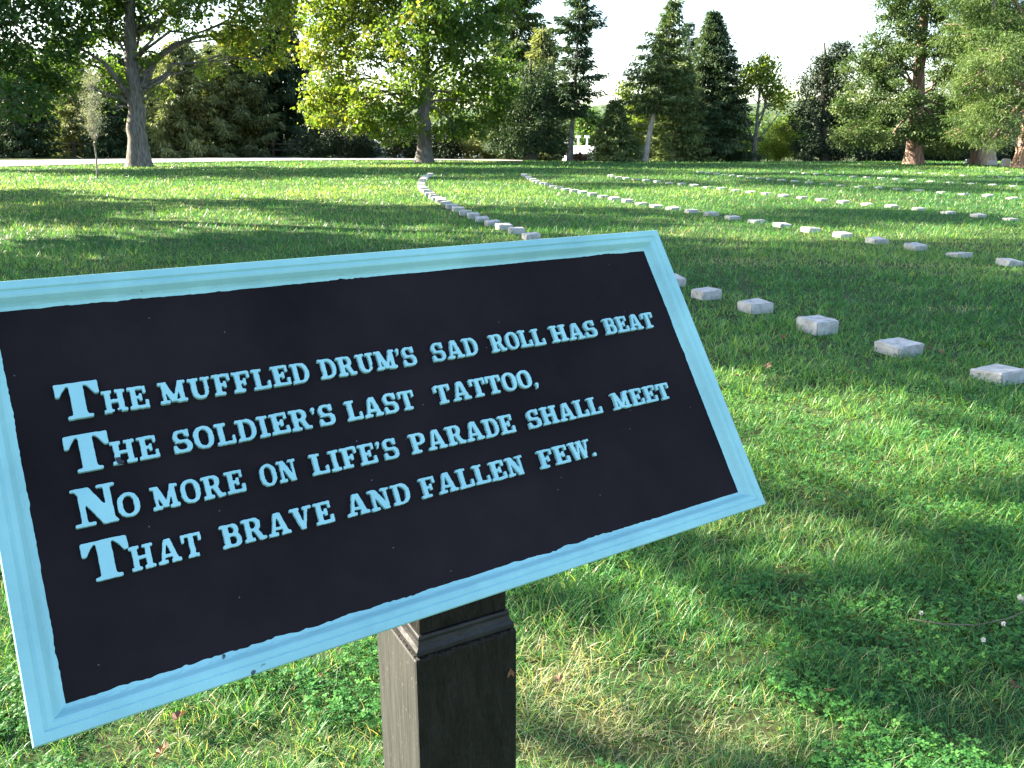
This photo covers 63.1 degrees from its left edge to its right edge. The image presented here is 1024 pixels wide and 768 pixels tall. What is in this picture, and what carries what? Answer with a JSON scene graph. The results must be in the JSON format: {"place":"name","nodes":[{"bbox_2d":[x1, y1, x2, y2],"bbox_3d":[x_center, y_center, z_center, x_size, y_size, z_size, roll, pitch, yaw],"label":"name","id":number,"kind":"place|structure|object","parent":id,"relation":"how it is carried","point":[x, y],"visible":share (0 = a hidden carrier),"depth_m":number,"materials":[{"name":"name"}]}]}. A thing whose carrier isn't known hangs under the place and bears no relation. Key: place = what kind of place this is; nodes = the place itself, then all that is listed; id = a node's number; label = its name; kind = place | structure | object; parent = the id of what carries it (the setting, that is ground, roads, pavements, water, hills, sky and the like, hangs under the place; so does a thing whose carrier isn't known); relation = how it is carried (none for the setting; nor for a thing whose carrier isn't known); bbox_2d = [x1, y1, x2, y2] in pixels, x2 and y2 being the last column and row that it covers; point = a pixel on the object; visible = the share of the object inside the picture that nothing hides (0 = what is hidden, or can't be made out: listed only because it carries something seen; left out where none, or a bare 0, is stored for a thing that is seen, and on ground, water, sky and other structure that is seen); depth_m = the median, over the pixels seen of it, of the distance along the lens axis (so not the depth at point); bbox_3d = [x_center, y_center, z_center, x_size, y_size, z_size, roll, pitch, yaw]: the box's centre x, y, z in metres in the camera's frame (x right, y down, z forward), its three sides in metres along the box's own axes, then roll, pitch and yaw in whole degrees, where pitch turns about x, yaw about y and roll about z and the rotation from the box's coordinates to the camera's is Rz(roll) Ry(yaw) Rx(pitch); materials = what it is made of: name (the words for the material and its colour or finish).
{"place":"outdoors","nodes":[
{"label":"outdoors","id":0,"kind":"place"},
{"bbox_2d":[0,157,522,165],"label":"road","id":1,"kind":"structure","parent":0,"point":[41,162],"depth_m":48.97,"materials":[{"name":"grey asphalt"}]},
{"bbox_2d":[6,100,1016,139],"bbox_3d":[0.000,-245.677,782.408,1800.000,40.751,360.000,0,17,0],"label":"hills","id":2,"kind":"structure","parent":0,"point":[753,110],"depth_m":688.07,"materials":[{"name":"green plant"}]},
{"bbox_2d":[0,145,1023,767],"bbox_3d":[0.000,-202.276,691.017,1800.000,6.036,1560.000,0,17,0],"label":"lawn","id":3,"kind":"structure","parent":0,"point":[686,727],"depth_m":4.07,"materials":[{"name":"green plant"}]},
{"bbox_2d":[0,41,77,157],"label":"hemlock tree","id":4,"kind":"object","parent":3,"relation":"on","point":[17,137],"visible":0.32,"depth_m":53.89,"materials":[{"name":"green plant"}]},
{"bbox_2d":[0,0,117,125],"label":"maple tree","id":5,"kind":"object","parent":3,"relation":"on","point":[12,92],"visible":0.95,"depth_m":34.78,"materials":[{"name":"green plant"}]},
{"bbox_2d":[27,61,105,156],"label":"hemlock tree","id":6,"kind":"object","parent":3,"relation":"on","point":[69,128],"visible":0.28,"depth_m":58.08,"materials":[{"name":"green plant"}]},
{"bbox_2d":[71,65,110,177],"bbox_3d":[-14.116,-8.767,27.958,1.240,3.663,1.109,-14,22,-39],"label":"sapling","id":7,"kind":"object","parent":3,"relation":"on","point":[90,119],"visible":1,"depth_m":27.82,"materials":[{"name":"green plant"}]},
{"bbox_2d":[78,51,147,157],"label":"hemlock tree","id":8,"kind":"object","parent":3,"relation":"on","point":[113,142],"visible":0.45,"depth_m":54.48,"materials":[{"name":"green plant"}]},
{"bbox_2d":[80,53,159,147],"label":"hemlock tree","id":9,"kind":"object","parent":3,"relation":"on","point":[141,73],"visible":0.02,"depth_m":67.98,"materials":[{"name":"green plant"}]},
{"bbox_2d":[154,742,168,758],"bbox_3d":[-0.827,0.860,1.961,0.043,0.014,0.045,-15,31,51],"label":"fallen leaf","id":10,"kind":"object","parent":3,"relation":"on","point":[160,749],"visible":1,"depth_m":1.96,"materials":[{"name":"brown plant"}]},
{"bbox_2d":[42,141,307,156],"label":"rail fence","id":11,"kind":"object","parent":3,"relation":"on","point":[74,150],"visible":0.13,"depth_m":57.18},
{"bbox_2d":[27,0,324,167],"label":"maple tree","id":12,"kind":"object","parent":3,"relation":"on","point":[135,28],"visible":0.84,"depth_m":37.35,"materials":[{"name":"green plant"}]},
{"bbox_2d":[122,35,230,157],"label":"hemlock tree","id":13,"kind":"object","parent":3,"relation":"on","point":[173,135],"visible":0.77,"depth_m":54.01,"materials":[{"name":"green plant"}]},
{"bbox_2d":[171,710,186,721],"bbox_3d":[-0.833,0.828,2.074,0.045,0.018,0.045,-17,20,42],"label":"fallen leaf","id":14,"kind":"object","parent":3,"relation":"on","point":[176,715],"visible":1,"depth_m":2.08,"materials":[{"name":"brown plant"}]},
{"bbox_2d":[193,42,258,142],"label":"hemlock tree","id":15,"kind":"object","parent":3,"relation":"on","point":[207,52],"visible":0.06,"depth_m":64.53,"materials":[{"name":"green plant"}]},
{"bbox_2d":[183,26,299,157],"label":"hemlock tree","id":16,"kind":"object","parent":3,"relation":"on","point":[237,104],"visible":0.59,"depth_m":55.51,"materials":[{"name":"green plant"}]},
{"bbox_2d":[242,0,330,156],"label":"hemlock tree","id":17,"kind":"object","parent":3,"relation":"on","point":[287,84],"visible":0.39,"depth_m":57.56,"materials":[{"name":"green plant"}]},
{"bbox_2d":[285,117,382,157],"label":"yew shrub","id":18,"kind":"object","parent":3,"relation":"on","point":[328,140],"visible":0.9,"depth_m":52.48,"materials":[{"name":"green plant"}]},
{"bbox_2d":[300,99,387,156],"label":"hemlock tree","id":19,"kind":"object","parent":3,"relation":"on","point":[381,155],"visible":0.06,"depth_m":63.98,"materials":[{"name":"green plant"}]},
{"bbox_2d":[303,98,407,138],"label":"leafy tree","id":20,"kind":"object","parent":3,"relation":"on","point":[376,117],"visible":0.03,"depth_m":124.48,"materials":[{"name":"green plant"}]},
{"bbox_2d":[0,230,765,767],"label":"memorial sign","id":21,"kind":"object","parent":3,"relation":"on","point":[420,462],"visible":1,"depth_m":0.95,"materials":[{"name":"metal"}]},
{"bbox_2d":[508,668,513,676],"bbox_3d":[-0.001,0.373,1.075,0.009,0.015,0.005,0,17,0],"label":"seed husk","id":22,"kind":"object","parent":21,"relation":"attached to","point":[511,671],"visible":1,"depth_m":1.07,"materials":[{"name":"brown plant"}]},
{"bbox_2d":[373,128,417,157],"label":"yew shrub","id":23,"kind":"object","parent":3,"relation":"on","point":[396,150],"visible":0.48,"depth_m":51.71,"materials":[{"name":"green plant"}]},
{"bbox_2d":[287,0,533,162],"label":"maple tree","id":24,"kind":"object","parent":3,"relation":"on","point":[452,31],"visible":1,"depth_m":42.73,"materials":[{"name":"green plant"}]},
{"bbox_2d":[436,198,446,203],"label":"grave marker","id":25,"kind":"object","parent":3,"relation":"on","point":[438,200],"visible":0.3,"depth_m":18.26,"materials":[{"name":"stone"}]},
{"bbox_2d":[416,124,469,158],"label":"yew shrub","id":26,"kind":"object","parent":3,"relation":"on","point":[449,149],"visible":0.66,"depth_m":50.51,"materials":[{"name":"green plant"}]},
{"bbox_2d":[440,201,451,205],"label":"grave marker","id":27,"kind":"object","parent":3,"relation":"on","point":[444,203],"visible":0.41,"depth_m":17.60,"materials":[{"name":"stone"}]},
{"bbox_2d":[446,204,457,208],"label":"grave marker","id":28,"kind":"object","parent":3,"relation":"on","point":[449,206],"visible":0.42,"depth_m":16.96,"materials":[{"name":"stone"}]},
{"bbox_2d":[431,109,479,156],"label":"leafy tree","id":29,"kind":"object","parent":3,"relation":"on","point":[458,118],"visible":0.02,"depth_m":123.34,"materials":[{"name":"green plant"}]},
{"bbox_2d":[452,206,464,211],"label":"grave marker","id":30,"kind":"object","parent":3,"relation":"on","point":[455,209],"visible":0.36,"depth_m":16.32,"materials":[{"name":"stone"}]},
{"bbox_2d":[459,210,471,215],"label":"grave marker","id":31,"kind":"object","parent":3,"relation":"on","point":[462,212],"visible":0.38,"depth_m":15.67,"materials":[{"name":"stone"}]},
{"bbox_2d":[467,212,479,218],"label":"grave marker","id":32,"kind":"object","parent":3,"relation":"on","point":[472,215],"visible":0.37,"depth_m":15.03,"materials":[{"name":"stone"}]},
{"bbox_2d":[456,128,505,158],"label":"evergreen shrub","id":33,"kind":"object","parent":3,"relation":"on","point":[472,147],"visible":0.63,"depth_m":51.20,"materials":[{"name":"green plant"}]},
{"bbox_2d":[475,216,488,222],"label":"grave marker","id":34,"kind":"object","parent":3,"relation":"on","point":[481,218],"visible":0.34,"depth_m":14.38,"materials":[{"name":"stone"}]},
{"bbox_2d":[484,219,500,225],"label":"grave marker","id":35,"kind":"object","parent":3,"relation":"on","point":[491,222],"visible":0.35,"depth_m":13.72,"materials":[{"name":"stone"}]},
{"bbox_2d":[495,223,512,229],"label":"grave marker","id":36,"kind":"object","parent":3,"relation":"on","point":[503,226],"visible":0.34,"depth_m":13.09,"materials":[{"name":"stone"}]},
{"bbox_2d":[0,296,1023,767],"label":"clover","id":37,"kind":"object","parent":3,"relation":"on","point":[772,680],"visible":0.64,"depth_m":2.47,"materials":[{"name":"green plant"}]},
{"bbox_2d":[909,603,1023,625],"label":"twig","id":38,"kind":"object","parent":37,"relation":"on","point":[966,624],"visible":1,"depth_m":2.48,"materials":[{"name":"brown wood"}]},
{"bbox_2d":[471,0,557,158],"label":"pine tree","id":39,"kind":"object","parent":3,"relation":"on","point":[523,26],"visible":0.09,"depth_m":54.90,"materials":[{"name":"green plant"}]},
{"bbox_2d":[508,227,525,234],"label":"grave marker","id":40,"kind":"object","parent":3,"relation":"on","point":[517,230],"visible":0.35,"depth_m":12.45,"materials":[{"name":"stone"}]},
{"bbox_2d":[473,55,577,159],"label":"yew tree","id":41,"kind":"object","parent":3,"relation":"on","point":[521,141],"visible":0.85,"depth_m":47.98,"materials":[{"name":"green plant"}]},
{"bbox_2d":[522,232,540,239],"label":"grave marker","id":42,"kind":"object","parent":3,"relation":"on","point":[531,235],"visible":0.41,"depth_m":11.81,"materials":[{"name":"stone"}]},
{"bbox_2d":[511,26,578,161],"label":"pine tree","id":43,"kind":"object","parent":3,"relation":"on","point":[544,40],"visible":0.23,"depth_m":52.89,"materials":[{"name":"green plant"}]},
{"bbox_2d":[552,673,562,681],"bbox_3d":[0.124,0.787,2.232,0.027,0.008,0.030,-29,42,-21],"label":"fallen leaf","id":44,"kind":"object","parent":3,"relation":"on","point":[558,677],"visible":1,"depth_m":2.23,"materials":[{"name":"brown plant"}]},
{"bbox_2d":[543,0,610,161],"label":"pine tree","id":45,"kind":"object","parent":3,"relation":"on","point":[572,94],"visible":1,"depth_m":46.45,"materials":[{"name":"green plant"}]},
{"bbox_2d":[573,151,590,161],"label":"bush","id":46,"kind":"object","parent":3,"relation":"on","point":[581,157],"visible":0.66,"depth_m":48.81,"materials":[{"name":"green plant"}]},
{"bbox_2d":[566,101,605,145],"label":"leafy tree","id":47,"kind":"object","parent":3,"relation":"on","point":[583,127],"visible":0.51,"depth_m":113.50,"materials":[{"name":"green plant"}]},
{"bbox_2d":[609,196,620,199],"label":"grave marker","id":48,"kind":"object","parent":3,"relation":"on","point":[614,197],"visible":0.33,"depth_m":19.16,"materials":[{"name":"stone"}]},
{"bbox_2d":[586,97,647,161],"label":"spruce tree","id":49,"kind":"object","parent":3,"relation":"on","point":[614,140],"visible":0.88,"depth_m":46.38,"materials":[{"name":"green plant"}]},
{"bbox_2d":[621,199,632,202],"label":"grave marker","id":50,"kind":"object","parent":3,"relation":"on","point":[628,200],"visible":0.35,"depth_m":18.53,"materials":[{"name":"stone"}]},
{"bbox_2d":[608,76,651,157],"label":"birch tree","id":51,"kind":"object","parent":3,"relation":"on","point":[627,90],"visible":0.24,"depth_m":56.55,"materials":[{"name":"green plant"}]},
{"bbox_2d":[635,202,647,205],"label":"grave marker","id":52,"kind":"object","parent":3,"relation":"on","point":[644,203],"visible":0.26,"depth_m":17.89,"materials":[{"name":"stone"}]},
{"bbox_2d":[635,38,673,160],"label":"hemlock tree","id":53,"kind":"object","parent":3,"relation":"on","point":[647,120],"visible":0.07,"depth_m":54.27,"materials":[{"name":"green plant"}]},
{"bbox_2d":[649,204,662,207],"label":"grave marker","id":54,"kind":"object","parent":3,"relation":"on","point":[656,205],"visible":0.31,"depth_m":17.24,"materials":[{"name":"stone"}]},
{"bbox_2d":[619,0,693,161],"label":"pine tree","id":55,"kind":"object","parent":3,"relation":"on","point":[651,100],"visible":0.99,"depth_m":45.50,"materials":[{"name":"green plant"}]},
{"bbox_2d":[666,206,680,209],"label":"grave marker","id":56,"kind":"object","parent":3,"relation":"on","point":[672,207],"visible":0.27,"depth_m":16.62,"materials":[{"name":"stone"}]},
{"bbox_2d":[674,273,685,286],"bbox_3d":[1.583,-0.929,8.354,0.232,0.316,0.228,-4,22,-20],"label":"grave marker","id":57,"kind":"object","parent":3,"relation":"on","point":[681,280],"visible":0.14,"depth_m":8.24,"materials":[{"name":"stone"}]},
{"bbox_2d":[644,53,717,161],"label":"spruce tree","id":58,"kind":"object","parent":3,"relation":"on","point":[668,143],"visible":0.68,"depth_m":47.14,"materials":[{"name":"green plant"}]},
{"bbox_2d":[680,20,698,84],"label":"pine tree","id":59,"kind":"object","parent":3,"relation":"on","point":[691,43],"visible":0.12,"depth_m":54.58,"materials":[{"name":"green plant"}]},
{"bbox_2d":[684,209,698,213],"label":"grave marker","id":60,"kind":"object","parent":3,"relation":"on","point":[689,211],"visible":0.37,"depth_m":15.97,"materials":[{"name":"stone"}]},
{"bbox_2d":[691,287,721,300],"bbox_3d":[1.783,-0.721,7.668,0.214,0.314,0.216,-8,18,-21],"label":"grave marker","id":61,"kind":"object","parent":3,"relation":"on","point":[706,292],"visible":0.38,"depth_m":7.57,"materials":[{"name":"stone"}]},
{"bbox_2d":[704,211,718,216],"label":"grave marker","id":62,"kind":"object","parent":3,"relation":"on","point":[706,213],"visible":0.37,"depth_m":15.34,"materials":[{"name":"stone"}]},
{"bbox_2d":[675,8,765,161],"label":"spruce tree","id":63,"kind":"object","parent":3,"relation":"on","point":[714,66],"visible":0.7,"depth_m":48.11,"materials":[{"name":"green plant"}]},
{"bbox_2d":[724,215,739,219],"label":"grave marker","id":64,"kind":"object","parent":3,"relation":"on","point":[731,217],"visible":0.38,"depth_m":14.71,"materials":[{"name":"stone"}]},
{"bbox_2d":[733,105,774,149],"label":"leafy tree","id":65,"kind":"object","parent":3,"relation":"on","point":[753,115],"visible":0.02,"depth_m":132.35,"materials":[{"name":"green plant"}]},
{"bbox_2d":[737,298,773,313],"bbox_3d":[2.062,-0.554,7.085,0.228,0.312,0.222,-9,16,-20],"label":"grave marker","id":66,"kind":"object","parent":3,"relation":"on","point":[755,305],"visible":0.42,"depth_m":6.98,"materials":[{"name":"stone"}]},
{"bbox_2d":[747,219,765,222],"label":"grave marker","id":67,"kind":"object","parent":3,"relation":"on","point":[752,220],"visible":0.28,"depth_m":14.08,"materials":[{"name":"stone"}]},
{"bbox_2d":[735,109,805,161],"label":"bush","id":68,"kind":"object","parent":3,"relation":"on","point":[774,153],"visible":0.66,"depth_m":53.24,"materials":[{"name":"green plant"}]},
{"bbox_2d":[728,50,813,160],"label":"birch tree","id":69,"kind":"object","parent":3,"relation":"on","point":[763,79],"visible":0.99,"depth_m":48.03,"materials":[{"name":"green plant"}]},
{"bbox_2d":[745,112,813,159],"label":"leafy tree","id":70,"kind":"object","parent":3,"relation":"on","point":[763,129],"visible":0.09,"depth_m":122.81,"materials":[{"name":"green plant"}]},
{"bbox_2d":[773,222,791,227],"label":"grave marker","id":71,"kind":"object","parent":3,"relation":"on","point":[784,224],"visible":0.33,"depth_m":13.45,"materials":[{"name":"stone"}]},
{"bbox_2d":[797,196,807,198],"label":"grave marker","id":72,"kind":"object","parent":3,"relation":"on","point":[803,197],"visible":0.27,"depth_m":19.73,"materials":[{"name":"stone"}]},
{"bbox_2d":[801,227,821,232],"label":"grave marker","id":73,"kind":"object","parent":3,"relation":"on","point":[808,229],"visible":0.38,"depth_m":12.81,"materials":[{"name":"stone"}]},
{"bbox_2d":[796,314,838,335],"bbox_3d":[2.327,-0.351,6.378,0.234,0.313,0.238,-7,18,-25],"label":"grave marker","id":74,"kind":"object","parent":3,"relation":"on","point":[818,323],"visible":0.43,"depth_m":6.28,"materials":[{"name":"stone"}]},
{"bbox_2d":[779,36,861,161],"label":"yew tree","id":75,"kind":"object","parent":3,"relation":"on","point":[824,81],"visible":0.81,"depth_m":50.82,"materials":[{"name":"green plant"}]},
{"bbox_2d":[815,198,827,200],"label":"grave marker","id":76,"kind":"object","parent":3,"relation":"on","point":[820,199],"visible":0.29,"depth_m":19.09,"materials":[{"name":"stone"}]},
{"bbox_2d":[832,231,852,237],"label":"grave marker","id":77,"kind":"object","parent":3,"relation":"on","point":[838,233],"visible":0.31,"depth_m":12.19,"materials":[{"name":"stone"}]},
{"bbox_2d":[837,200,849,202],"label":"grave marker","id":78,"kind":"object","parent":3,"relation":"on","point":[842,201],"visible":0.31,"depth_m":18.47,"materials":[{"name":"stone"}]},
{"bbox_2d":[828,103,907,161],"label":"leafy tree","id":79,"kind":"object","parent":3,"relation":"on","point":[886,130],"visible":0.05,"depth_m":115.25,"materials":[{"name":"green plant"}]},
{"bbox_2d":[865,236,888,243],"bbox_3d":[5.086,-1.892,11.661,0.237,0.312,0.231,-5,19,-17],"label":"grave marker","id":80,"kind":"object","parent":3,"relation":"on","point":[878,239],"visible":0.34,"depth_m":11.55,"materials":[{"name":"stone"}]},
{"bbox_2d":[884,204,898,207],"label":"grave marker","id":81,"kind":"object","parent":3,"relation":"on","point":[892,205],"visible":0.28,"depth_m":17.21,"materials":[{"name":"stone"}]},
{"bbox_2d":[873,337,924,357],"bbox_3d":[2.652,-0.149,5.760,0.237,0.309,0.231,-7,20,-22],"label":"grave marker","id":82,"kind":"object","parent":3,"relation":"on","point":[896,345],"visible":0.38,"depth_m":5.66,"materials":[{"name":"stone"}]},
{"bbox_2d":[823,0,975,163],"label":"cedar tree","id":83,"kind":"object","parent":3,"relation":"on","point":[914,100],"visible":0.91,"depth_m":40.55,"materials":[{"name":"green plant"}]},
{"bbox_2d":[903,242,927,250],"bbox_3d":[5.324,-1.700,11.031,0.221,0.313,0.225,-7,22,-19],"label":"grave marker","id":84,"kind":"object","parent":3,"relation":"on","point":[914,245],"visible":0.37,"depth_m":10.93,"materials":[{"name":"stone"}]},
{"bbox_2d":[912,207,925,210],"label":"grave marker","id":85,"kind":"object","parent":3,"relation":"on","point":[918,208],"visible":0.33,"depth_m":16.60,"materials":[{"name":"stone"}]},
{"bbox_2d":[848,134,1017,161],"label":"yew shrub","id":86,"kind":"object","parent":3,"relation":"on","point":[892,154],"visible":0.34,"depth_m":50.62,"materials":[{"name":"green plant"}]},
{"bbox_2d":[939,211,955,213],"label":"grave marker","id":87,"kind":"object","parent":3,"relation":"on","point":[949,212],"visible":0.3,"depth_m":15.97,"materials":[{"name":"stone"}]},
{"bbox_2d":[889,93,1018,158],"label":"leafy tree","id":88,"kind":"object","parent":3,"relation":"on","point":[953,112],"visible":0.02,"depth_m":104.14,"materials":[{"name":"green plant"}]},
{"bbox_2d":[945,252,972,257],"bbox_3d":[5.564,-1.494,10.404,0.231,0.309,0.225,-4,14,-18],"label":"grave marker","id":89,"kind":"object","parent":3,"relation":"on","point":[957,254],"visible":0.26,"depth_m":10.29,"materials":[{"name":"stone"}]},
{"bbox_2d":[918,0,1023,167],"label":"cypress tree","id":90,"kind":"object","parent":3,"relation":"on","point":[981,108],"visible":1,"depth_m":35.57,"materials":[{"name":"green plant"}]},
{"bbox_2d":[927,0,1023,163],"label":"cypress tree","id":91,"kind":"object","parent":3,"relation":"on","point":[975,158],"visible":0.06,"depth_m":42.20,"materials":[{"name":"green plant"}]},
{"bbox_2d":[970,213,986,217],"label":"grave marker","id":92,"kind":"object","parent":3,"relation":"on","point":[975,215],"visible":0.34,"depth_m":15.33,"materials":[{"name":"stone"}]},
{"bbox_2d":[950,0,1023,164],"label":"cypress tree","id":93,"kind":"object","parent":3,"relation":"on","point":[991,155],"visible":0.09,"depth_m":40.75,"materials":[{"name":"green plant"}]},
{"bbox_2d":[985,160,996,165],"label":"headstone","id":94,"kind":"object","parent":3,"relation":"on","point":[991,162],"visible":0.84,"depth_m":40.32,"materials":[{"name":"grey stone"}]},
{"bbox_2d":[970,363,1023,385],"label":"grave marker","id":95,"kind":"object","parent":3,"relation":"on","point":[1004,373],"visible":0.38,"depth_m":5.02,"materials":[{"name":"stone"}]},
{"bbox_2d":[999,158,1010,166],"bbox_3d":[23.194,-10.354,39.176,0.387,0.469,0.400,0,17,0],"label":"headstone","id":96,"kind":"object","parent":3,"relation":"on","point":[1005,162],"visible":0.78,"depth_m":39.06,"materials":[{"name":"grey stone"}]},
{"bbox_2d":[995,258,1023,266],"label":"grave marker","id":97,"kind":"object","parent":3,"relation":"on","point":[1006,261],"visible":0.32,"depth_m":9.67,"materials":[{"name":"stone"}]},
{"bbox_2d":[1002,218,1018,220],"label":"grave marker","id":98,"kind":"object","parent":3,"relation":"on","point":[1004,219],"visible":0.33,"depth_m":14.72,"materials":[{"name":"stone"}]},
{"bbox_2d":[1017,594,1023,603],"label":"flower","id":99,"kind":"object","parent":3,"relation":"on","point":[1022,598],"visible":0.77,"depth_m":2.65,"materials":[{"name":"plant"}]},
{"bbox_2d":[0,0,1023,107],"label":"sky","id":100,"kind":"structure","parent":0,"point":[792,30],"materials":[{"name":"white"}]},
{"bbox_2d":[563,135,593,160],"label":"house","id":101,"kind":"structure","parent":0,"point":[583,150],"depth_m":107.91,"materials":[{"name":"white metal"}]}
]}

